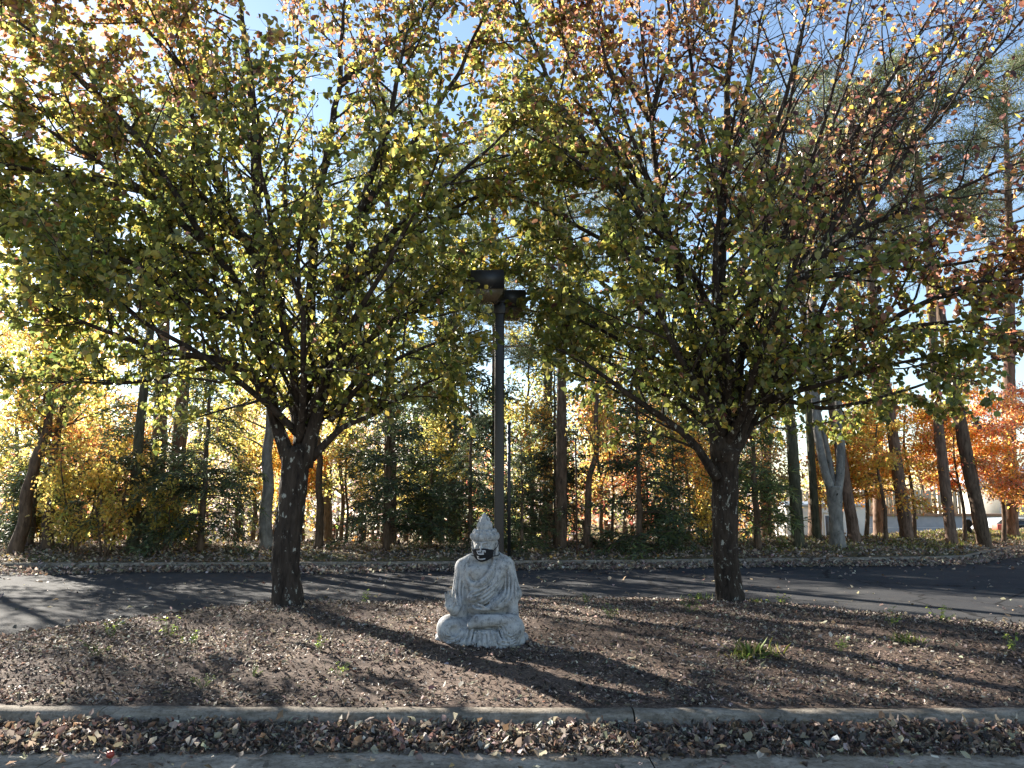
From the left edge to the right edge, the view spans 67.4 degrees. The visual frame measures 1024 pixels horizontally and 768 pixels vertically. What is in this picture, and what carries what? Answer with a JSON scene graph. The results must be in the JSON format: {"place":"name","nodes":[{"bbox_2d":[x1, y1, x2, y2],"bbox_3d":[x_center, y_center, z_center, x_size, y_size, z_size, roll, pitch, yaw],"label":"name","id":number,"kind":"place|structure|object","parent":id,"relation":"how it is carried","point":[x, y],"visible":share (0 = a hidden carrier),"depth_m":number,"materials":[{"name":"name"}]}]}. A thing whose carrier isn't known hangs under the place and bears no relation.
{"place":"outdoors","nodes":[
{"label":"outdoors","id":0,"kind":"place"},
{"bbox_2d":[3,498,940,767],"bbox_3d":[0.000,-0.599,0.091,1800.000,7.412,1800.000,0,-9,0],"label":"ground","id":1,"kind":"structure","parent":0,"point":[309,534],"depth_m":69.19,"materials":[{"name":"soil"}]},
{"bbox_2d":[286,182,400,540],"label":"pine tree","id":2,"kind":"object","parent":1,"relation":"on","point":[328,523],"visible":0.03,"depth_m":32.65,"materials":[{"name":"green plant"}]},
{"bbox_2d":[0,380,986,543],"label":"wood","id":3,"kind":"object","parent":1,"relation":"on","point":[336,512],"depth_m":42.60,"materials":[{"name":"green plant"}]},
{"bbox_2d":[774,501,869,557],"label":"white shed","id":4,"kind":"structure","parent":1,"relation":"on","point":[860,512],"depth_m":36.44,"materials":[{"name":"paint"}]},
{"bbox_2d":[823,512,828,535],"bbox_3d":[15.062,7.295,36.292,0.550,2.428,0.070,0,-9,0],"label":"door","id":5,"kind":"structure","parent":4,"relation":"in","point":[826,518],"depth_m":36.37,"materials":[{"name":"grey glass"}]},
{"bbox_2d":[869,514,1001,556],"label":"retaining wall","id":6,"kind":"structure","parent":1,"relation":"on","point":[928,521],"depth_m":39.22,"materials":[{"name":"brick"}]},
{"bbox_2d":[786,489,961,513],"bbox_3d":[18.669,6.058,39.692,8.989,1.285,0.177,0,-9,0],"label":"board fence","id":7,"kind":"object","parent":6,"relation":"on","point":[957,507],"visible":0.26,"depth_m":39.63,"materials":[{"name":"grey wood"}]},
{"bbox_2d":[928,465,1023,517],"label":"house","id":8,"kind":"structure","parent":1,"relation":"on","point":[994,507],"depth_m":45.80,"materials":[{"name":"stone"}]},
{"bbox_2d":[948,381,1023,505],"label":"maple tree","id":9,"kind":"object","parent":1,"relation":"on","point":[1015,415],"visible":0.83,"depth_m":23.35,"materials":[{"name":"brown plant"}]},
{"bbox_2d":[959,517,1023,528],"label":"parked car","id":10,"kind":"object","parent":1,"relation":"on","point":[991,521],"visible":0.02,"depth_m":31.93,"materials":[{"name":"white metal"}]},
{"bbox_2d":[0,708,1023,767],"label":"gutter","id":11,"kind":"object","parent":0,"point":[315,736],"depth_m":4.78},
{"bbox_2d":[0,744,984,767],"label":"loose gutter leaves","id":12,"kind":"object","parent":11,"relation":"on","point":[60,753],"visible":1,"depth_m":4.59,"materials":[{"name":"brown plant"}]},
{"bbox_2d":[0,553,1023,760],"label":"driveway","id":13,"kind":"structure","parent":0,"point":[805,585],"depth_m":13.63,"materials":[{"name":"grey asphalt"}]},
{"bbox_2d":[0,595,1023,707],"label":"mulch bed","id":14,"kind":"object","parent":13,"relation":"on","point":[479,701],"visible":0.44,"depth_m":6.29,"materials":[{"name":"brown wood"}]},
{"bbox_2d":[103,616,123,636],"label":"weed","id":15,"kind":"object","parent":14,"relation":"on","point":[113,626],"visible":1,"depth_m":7.17,"materials":[{"name":"green plant"}]},
{"bbox_2d":[155,615,179,636],"bbox_3d":[-3.270,2.305,7.319,0.247,0.193,0.191,0,-9,0],"label":"weed","id":16,"kind":"object","parent":14,"relation":"on","point":[177,627],"visible":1,"depth_m":7.27,"materials":[{"name":"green plant"}]},
{"bbox_2d":[0,0,652,606],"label":"pear tree","id":17,"kind":"object","parent":14,"relation":"on","point":[58,250],"visible":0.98,"depth_m":9.03,"materials":[{"name":"green plant"}]},
{"bbox_2d":[435,513,528,648],"bbox_3d":[-0.286,1.849,7.336,0.888,1.218,0.666,0,-9,0],"label":"statue","id":18,"kind":"object","parent":14,"relation":"on","point":[482,599],"visible":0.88,"depth_m":7.21,"materials":[{"name":"stone"}]},
{"bbox_2d":[470,541,499,561],"bbox_3d":[-0.277,1.597,7.329,0.294,0.181,0.194,-2,-5,13],"label":"face mask","id":19,"kind":"object","parent":18,"relation":"attached to","point":[483,555],"visible":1,"depth_m":7.27,"materials":[{"name":"black fabric"}]},
{"bbox_2d":[471,270,525,553],"bbox_3d":[-0.168,0.753,10.222,0.542,4.315,1.466,-3,-9,19],"label":"street lamp","id":20,"kind":"object","parent":14,"relation":"on","point":[500,295],"visible":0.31,"depth_m":10.12,"materials":[{"name":"metal"}]},
{"bbox_2d":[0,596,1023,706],"bbox_3d":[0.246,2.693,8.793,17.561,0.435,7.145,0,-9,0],"label":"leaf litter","id":21,"kind":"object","parent":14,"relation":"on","point":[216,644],"visible":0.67,"depth_m":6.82,"materials":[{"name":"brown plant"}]},
{"bbox_2d":[423,0,1023,602],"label":"pear tree","id":22,"kind":"object","parent":14,"relation":"on","point":[721,384],"visible":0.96,"depth_m":9.60,"materials":[{"name":"green plant"}]},
{"bbox_2d":[717,645,770,661],"bbox_3d":[1.961,2.275,6.530,0.402,0.115,0.319,3,-9,-20],"label":"grass tuft","id":23,"kind":"object","parent":14,"relation":"on","point":[742,656],"visible":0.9,"depth_m":6.49,"materials":[{"name":"green plant"}]},
{"bbox_2d":[721,637,791,658],"bbox_3d":[2.088,2.254,6.583,0.582,0.185,0.449,2,-9,-13],"label":"grass tuft","id":24,"kind":"object","parent":14,"relation":"on","point":[747,647],"visible":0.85,"depth_m":6.58,"materials":[{"name":"green plant"}]},
{"bbox_2d":[878,632,926,644],"bbox_3d":[3.539,2.293,6.966,0.405,0.107,0.320,-4,-9,24],"label":"grass tuft","id":25,"kind":"object","parent":14,"relation":"on","point":[906,639],"visible":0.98,"depth_m":6.97,"materials":[{"name":"green plant"}]},
{"bbox_2d":[0,705,1023,736],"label":"kerb","id":26,"kind":"structure","parent":13,"relation":"on","point":[10,713],"depth_m":5.15,"materials":[{"name":"concrete"}]},
{"bbox_2d":[0,546,1023,575],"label":"gutter leaves","id":27,"kind":"object","parent":13,"relation":"on","point":[980,558],"visible":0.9,"depth_m":17.42,"materials":[{"name":"brown plant"}]},
{"bbox_2d":[0,545,1023,569],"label":"kerb","id":28,"kind":"structure","parent":13,"relation":"on","point":[26,564],"depth_m":17.78,"materials":[{"name":"concrete"}]},
{"bbox_2d":[0,557,1023,630],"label":"road leaves","id":29,"kind":"object","parent":13,"relation":"on","point":[423,578],"visible":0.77,"depth_m":14.29,"materials":[{"name":"brown plant"}]},
{"bbox_2d":[0,526,1023,562],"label":"verge","id":30,"kind":"structure","parent":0,"point":[348,544],"depth_m":19.31,"materials":[{"name":"plant"}]},
{"bbox_2d":[0,236,38,377],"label":"broad tree","id":31,"kind":"object","parent":30,"relation":"on","point":[2,325],"visible":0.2,"depth_m":21.76,"materials":[{"name":"yellow plant"}]},
{"bbox_2d":[1,452,80,543],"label":"autumn bush","id":32,"kind":"object","parent":30,"relation":"on","point":[16,503],"visible":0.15,"depth_m":21.12,"materials":[{"name":"brown plant"}]},
{"bbox_2d":[0,370,89,550],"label":"spruce tree","id":33,"kind":"object","parent":30,"relation":"on","point":[15,486],"visible":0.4,"depth_m":20.50,"materials":[{"name":"green plant"}]},
{"bbox_2d":[0,321,89,538],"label":"slender tree","id":34,"kind":"object","parent":30,"relation":"on","point":[4,423],"visible":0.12,"depth_m":26.81,"materials":[{"name":"yellow plant"}]},
{"bbox_2d":[0,386,109,540],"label":"understory tree","id":35,"kind":"object","parent":30,"relation":"on","point":[74,432],"visible":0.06,"depth_m":25.06,"materials":[{"name":"yellow plant"}]},
{"bbox_2d":[0,291,122,550],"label":"leaning tree","id":36,"kind":"object","parent":30,"relation":"on","point":[54,436],"visible":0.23,"depth_m":19.58,"materials":[{"name":"yellow plant"}]},
{"bbox_2d":[0,288,132,554],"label":"leaning tree","id":37,"kind":"object","parent":30,"relation":"on","point":[17,542],"visible":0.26,"depth_m":19.18,"materials":[{"name":"yellow plant"}]},
{"bbox_2d":[25,433,133,553],"bbox_3d":[-10.869,2.710,18.880,2.551,3.083,2.314,0,-9,0],"label":"autumn bush","id":38,"kind":"object","parent":30,"relation":"on","point":[55,483],"visible":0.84,"depth_m":18.72,"materials":[{"name":"yellow plant"}]},
{"bbox_2d":[69,449,163,556],"bbox_3d":[-9.677,2.918,18.987,1.671,2.818,1.934,-4,-9,25],"label":"autumn bush","id":39,"kind":"object","parent":30,"relation":"on","point":[104,511],"visible":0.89,"depth_m":18.61,"materials":[{"name":"yellow plant"}]},
{"bbox_2d":[39,327,194,538],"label":"slender tree","id":40,"kind":"object","parent":30,"relation":"on","point":[91,385],"visible":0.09,"depth_m":29.02,"materials":[{"name":"yellow plant"}]},
{"bbox_2d":[75,387,174,541],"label":"understory tree","id":41,"kind":"object","parent":30,"relation":"on","point":[134,410],"visible":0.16,"depth_m":23.41,"materials":[{"name":"yellow plant"}]},
{"bbox_2d":[44,321,216,552],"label":"spruce tree","id":42,"kind":"object","parent":30,"relation":"on","point":[129,460],"visible":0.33,"depth_m":20.12,"materials":[{"name":"green plant"}]},
{"bbox_2d":[110,92,204,552],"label":"pine tree","id":43,"kind":"object","parent":30,"relation":"on","point":[138,439],"visible":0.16,"depth_m":19.57,"materials":[{"name":"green plant"}]},
{"bbox_2d":[72,61,250,541],"bbox_3d":[-10.891,-2.635,23.958,5.093,15.290,5.143,-6,-10,33],"label":"pine tree","id":44,"kind":"object","parent":30,"relation":"on","point":[154,432],"visible":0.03,"depth_m":23.50,"materials":[{"name":"green plant"}]},
{"bbox_2d":[142,474,209,553],"bbox_3d":[-8.430,3.248,19.024,1.655,2.091,1.549,0,-9,0],"label":"autumn bush","id":45,"kind":"object","parent":30,"relation":"on","point":[161,521],"visible":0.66,"depth_m":18.81,"materials":[{"name":"green plant"}]},
{"bbox_2d":[102,49,277,542],"bbox_3d":[-10.203,-3.159,24.167,4.296,16.594,5.221,-4,-9,23],"label":"pine tree","id":46,"kind":"object","parent":30,"relation":"on","point":[181,441],"visible":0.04,"depth_m":23.65,"materials":[{"name":"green plant"}]},
{"bbox_2d":[119,339,276,558],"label":"spruce tree","id":47,"kind":"object","parent":30,"relation":"on","point":[185,486],"visible":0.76,"depth_m":19.17,"materials":[{"name":"green plant"}]},
{"bbox_2d":[169,349,252,513],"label":"slender tree","id":48,"kind":"object","parent":30,"relation":"on","point":[210,446],"visible":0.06,"depth_m":29.73,"materials":[{"name":"yellow plant"}]},
{"bbox_2d":[185,383,277,540],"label":"understory tree","id":49,"kind":"object","parent":30,"relation":"on","point":[250,457],"visible":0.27,"depth_m":22.36,"materials":[{"name":"yellow plant"}]},
{"bbox_2d":[201,360,286,539],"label":"slender tree","id":50,"kind":"object","parent":30,"relation":"on","point":[252,535],"visible":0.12,"depth_m":27.62,"materials":[{"name":"yellow plant"}]},
{"bbox_2d":[211,253,304,549],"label":"forked tree","id":51,"kind":"object","parent":30,"relation":"on","point":[265,534],"visible":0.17,"depth_m":20.03,"materials":[{"name":"grey plant"}]},
{"bbox_2d":[246,410,335,510],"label":"understory tree","id":52,"kind":"object","parent":30,"relation":"on","point":[311,476],"visible":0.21,"depth_m":21.99,"materials":[{"name":"yellow plant"}]},
{"bbox_2d":[285,316,373,547],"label":"slim tree","id":53,"kind":"object","parent":30,"relation":"on","point":[319,537],"visible":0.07,"depth_m":20.48,"materials":[{"name":"brown plant"}]},
{"bbox_2d":[279,378,402,539],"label":"slender tree","id":54,"kind":"object","parent":30,"relation":"on","point":[342,496],"visible":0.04,"depth_m":29.56,"materials":[{"name":"yellow plant"}]},
{"bbox_2d":[309,417,403,538],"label":"understory tree","id":55,"kind":"object","parent":30,"relation":"on","point":[347,498],"visible":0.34,"depth_m":22.72,"materials":[{"name":"green plant"}]},
{"bbox_2d":[314,76,464,544],"bbox_3d":[-3.917,-2.367,23.221,4.906,14.546,4.440,0,-9,0],"label":"pine tree","id":56,"kind":"object","parent":30,"relation":"on","point":[391,272],"visible":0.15,"depth_m":22.95,"materials":[{"name":"green plant"}]},
{"bbox_2d":[315,317,465,550],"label":"spruce tree","id":57,"kind":"object","parent":30,"relation":"on","point":[386,488],"visible":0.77,"depth_m":19.95,"materials":[{"name":"green plant"}]},
{"bbox_2d":[377,340,465,541],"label":"slender tree","id":58,"kind":"object","parent":30,"relation":"on","point":[419,405],"visible":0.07,"depth_m":28.49,"materials":[{"name":"green plant"}]},
{"bbox_2d":[405,451,461,549],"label":"spruce tree","id":59,"kind":"object","parent":30,"relation":"on","point":[435,479],"visible":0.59,"depth_m":20.23,"materials":[{"name":"green plant"}]},
{"bbox_2d":[338,229,535,541],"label":"spruce tree","id":60,"kind":"object","parent":30,"relation":"on","point":[470,374],"visible":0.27,"depth_m":25.19,"materials":[{"name":"green plant"}]},
{"bbox_2d":[397,406,476,540],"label":"understory tree","id":61,"kind":"object","parent":30,"relation":"on","point":[444,443],"visible":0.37,"depth_m":23.36,"materials":[{"name":"green plant"}]},
{"bbox_2d":[377,132,520,542],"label":"pine tree","id":62,"kind":"object","parent":30,"relation":"on","point":[458,165],"visible":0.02,"depth_m":31.04,"materials":[{"name":"green plant"}]},
{"bbox_2d":[410,388,524,553],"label":"spruce tree","id":63,"kind":"object","parent":30,"relation":"on","point":[483,498],"visible":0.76,"depth_m":19.91,"materials":[{"name":"green plant"}]},
{"bbox_2d":[435,113,564,531],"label":"pine tree","id":64,"kind":"object","parent":30,"relation":"on","point":[492,216],"visible":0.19,"depth_m":26.98,"materials":[{"name":"green plant"}]},
{"bbox_2d":[507,422,510,556],"bbox_3d":[-0.072,2.670,18.711,0.111,3.502,0.117,0,-9,0],"label":"metal post","id":65,"kind":"object","parent":30,"relation":"on","point":[508,489],"visible":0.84,"depth_m":18.70,"materials":[{"name":"grey metal"}]},
{"bbox_2d":[475,321,575,535],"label":"slender tree","id":66,"kind":"object","parent":30,"relation":"on","point":[536,389],"visible":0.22,"depth_m":28.48,"materials":[{"name":"green plant"}]},
{"bbox_2d":[492,440,561,557],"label":"spruce tree","id":67,"kind":"object","parent":30,"relation":"on","point":[520,527],"visible":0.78,"depth_m":19.63,"materials":[{"name":"green plant"}]},
{"bbox_2d":[486,390,586,540],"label":"understory tree","id":68,"kind":"object","parent":30,"relation":"on","point":[526,405],"visible":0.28,"depth_m":23.89,"materials":[{"name":"green plant"}]},
{"bbox_2d":[480,95,630,538],"bbox_3d":[1.167,-2.597,28.750,5.670,18.057,7.242,5,-10,-31],"label":"pine tree","id":69,"kind":"object","parent":30,"relation":"on","point":[523,321],"visible":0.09,"depth_m":28.32,"materials":[{"name":"green plant"}]},
{"bbox_2d":[504,366,610,547],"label":"spruce tree","id":70,"kind":"object","parent":30,"relation":"on","point":[544,463],"visible":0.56,"depth_m":21.38,"materials":[{"name":"green plant"}]},
{"bbox_2d":[504,112,613,548],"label":"pine tree","id":71,"kind":"object","parent":30,"relation":"on","point":[561,459],"visible":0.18,"depth_m":20.51,"materials":[{"name":"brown plant"}]},
{"bbox_2d":[574,438,577,554],"bbox_3d":[1.598,2.891,19.082,0.054,3.100,0.057,0,-9,0],"label":"metal post","id":72,"kind":"object","parent":30,"relation":"on","point":[575,439],"visible":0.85,"depth_m":19.10,"materials":[{"name":"metal"}]},
{"bbox_2d":[539,305,635,548],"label":"crooked tree","id":73,"kind":"object","parent":30,"relation":"on","point":[596,429],"visible":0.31,"depth_m":20.76,"materials":[{"name":"green plant"}]},
{"bbox_2d":[566,359,632,535],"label":"slender tree","id":74,"kind":"object","parent":30,"relation":"on","point":[599,484],"visible":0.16,"depth_m":30.89,"materials":[{"name":"yellow plant"}]},
{"bbox_2d":[571,385,654,540],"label":"understory tree","id":75,"kind":"object","parent":30,"relation":"on","point":[613,488],"visible":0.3,"depth_m":23.02,"materials":[{"name":"yellow plant"}]},
{"bbox_2d":[577,134,698,532],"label":"pine tree","id":76,"kind":"object","parent":30,"relation":"on","point":[639,180],"visible":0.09,"depth_m":30.61,"materials":[{"name":"green plant"}]},
{"bbox_2d":[574,369,711,564],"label":"spruce tree","id":77,"kind":"object","parent":30,"relation":"on","point":[637,538],"visible":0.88,"depth_m":19.69,"materials":[{"name":"green plant"}]},
{"bbox_2d":[600,398,693,530],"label":"understory tree","id":78,"kind":"object","parent":30,"relation":"on","point":[645,462],"visible":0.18,"depth_m":25.18,"materials":[{"name":"brown plant"}]},
{"bbox_2d":[623,357,693,525],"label":"slender tree","id":79,"kind":"object","parent":30,"relation":"on","point":[649,397],"visible":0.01,"depth_m":28.95,"materials":[{"name":"green plant"}]},
{"bbox_2d":[642,432,711,548],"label":"spruce tree","id":80,"kind":"object","parent":30,"relation":"on","point":[673,467],"visible":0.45,"depth_m":21.30,"materials":[{"name":"green plant"}]},
{"bbox_2d":[642,414,711,533],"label":"understory tree","id":81,"kind":"object","parent":30,"relation":"on","point":[700,468],"visible":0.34,"depth_m":23.49,"materials":[{"name":"yellow plant"}]},
{"bbox_2d":[677,489,711,544],"bbox_3d":[5.321,3.732,21.127,1.608,1.676,1.286,0,-9,0],"label":"autumn bush","id":82,"kind":"object","parent":30,"relation":"on","point":[704,511],"visible":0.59,"depth_m":21.06,"materials":[{"name":"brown plant"}]},
{"bbox_2d":[618,284,788,559],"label":"spruce tree","id":83,"kind":"object","parent":30,"relation":"on","point":[696,422],"visible":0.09,"depth_m":26.24,"materials":[{"name":"green plant"}]},
{"bbox_2d":[686,423,801,497],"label":"slender tree","id":84,"kind":"object","parent":30,"relation":"on","point":[763,455],"visible":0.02,"depth_m":30.01,"materials":[{"name":"brown plant"}]},
{"bbox_2d":[696,412,812,549],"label":"spruce tree","id":85,"kind":"object","parent":30,"relation":"on","point":[763,489],"visible":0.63,"depth_m":19.99,"materials":[{"name":"green plant"}]},
{"bbox_2d":[695,80,822,546],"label":"pine tree","id":86,"kind":"object","parent":30,"relation":"on","point":[797,539],"visible":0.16,"depth_m":20.82,"materials":[{"name":"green plant"}]},
{"bbox_2d":[682,96,858,536],"bbox_3d":[10.267,-2.690,30.486,6.484,19.059,7.097,0,-9,0],"label":"pine tree","id":87,"kind":"object","parent":30,"relation":"on","point":[766,504],"visible":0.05,"depth_m":30.48,"materials":[{"name":"green plant"}]},
{"bbox_2d":[739,417,808,534],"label":"understory tree","id":88,"kind":"object","parent":30,"relation":"on","point":[775,452],"visible":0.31,"depth_m":24.10,"materials":[{"name":"green plant"}]},
{"bbox_2d":[732,132,861,539],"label":"pine tree","id":89,"kind":"object","parent":30,"relation":"on","point":[815,516],"visible":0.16,"depth_m":22.28,"materials":[{"name":"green plant"}]},
{"bbox_2d":[747,97,861,542],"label":"pine tree","id":90,"kind":"object","parent":30,"relation":"on","point":[852,526],"visible":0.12,"depth_m":21.70,"materials":[{"name":"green plant"}]},
{"bbox_2d":[717,45,925,535],"bbox_3d":[11.091,-3.367,27.731,6.737,18.285,6.162,4,-9,-24],"label":"pine tree","id":91,"kind":"object","parent":30,"relation":"on","point":[849,243],"visible":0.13,"depth_m":27.87,"materials":[{"name":"green plant"}]},
{"bbox_2d":[782,237,881,547],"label":"forked tree","id":92,"kind":"object","parent":30,"relation":"on","point":[833,480],"visible":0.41,"depth_m":20.73,"materials":[{"name":"grey plant"}]},
{"bbox_2d":[799,424,897,536],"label":"maple tree","id":93,"kind":"object","parent":30,"relation":"on","point":[860,483],"visible":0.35,"depth_m":22.39,"materials":[{"name":"brown plant"}]},
{"bbox_2d":[804,63,922,539],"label":"pine tree","id":94,"kind":"object","parent":30,"relation":"on","point":[905,525],"visible":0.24,"depth_m":23.20,"materials":[{"name":"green plant"}]},
{"bbox_2d":[802,386,935,536],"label":"maple tree","id":95,"kind":"object","parent":30,"relation":"on","point":[867,520],"visible":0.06,"depth_m":24.01,"materials":[{"name":"brown plant"}]},
{"bbox_2d":[803,411,957,540],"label":"maple tree","id":96,"kind":"object","parent":30,"relation":"on","point":[880,461],"visible":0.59,"depth_m":21.95,"materials":[{"name":"brown plant"}]},
{"bbox_2d":[786,70,993,534],"bbox_3d":[14.279,-3.362,29.500,7.550,18.669,6.393,-3,-9,18],"label":"pine tree","id":97,"kind":"object","parent":30,"relation":"on","point":[877,517],"visible":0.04,"depth_m":29.27,"materials":[{"name":"green plant"}]},
{"bbox_2d":[822,391,974,536],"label":"maple tree","id":98,"kind":"object","parent":30,"relation":"on","point":[889,476],"visible":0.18,"depth_m":23.99,"materials":[{"name":"brown plant"}]},
{"bbox_2d":[825,40,1023,543],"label":"pine tree","id":99,"kind":"object","parent":30,"relation":"on","point":[950,529],"visible":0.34,"depth_m":22.95,"materials":[{"name":"green plant"}]},
{"bbox_2d":[848,58,1021,548],"bbox_3d":[12.600,-2.712,23.413,4.510,15.582,5.238,6,-11,-36],"label":"pine tree","id":100,"kind":"object","parent":30,"relation":"on","point":[977,507],"visible":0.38,"depth_m":23.11,"materials":[{"name":"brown plant"}]},
{"bbox_2d":[896,391,1021,541],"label":"maple tree","id":101,"kind":"object","parent":30,"relation":"on","point":[932,478],"visible":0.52,"depth_m":23.68,"materials":[{"name":"brown plant"}]},
{"bbox_2d":[915,385,1023,542],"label":"maple tree","id":102,"kind":"object","parent":30,"relation":"on","point":[993,445],"visible":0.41,"depth_m":24.52,"materials":[{"name":"brown plant"}]},
{"bbox_2d":[927,38,1023,536],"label":"pine tree","id":103,"kind":"object","parent":30,"relation":"on","point":[1012,512],"visible":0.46,"depth_m":27.86,"materials":[{"name":"green plant"}]},
{"bbox_2d":[0,0,1023,496],"label":"sky","id":104,"kind":"structure","parent":0,"point":[463,31],"materials":[{"name":"blue"}]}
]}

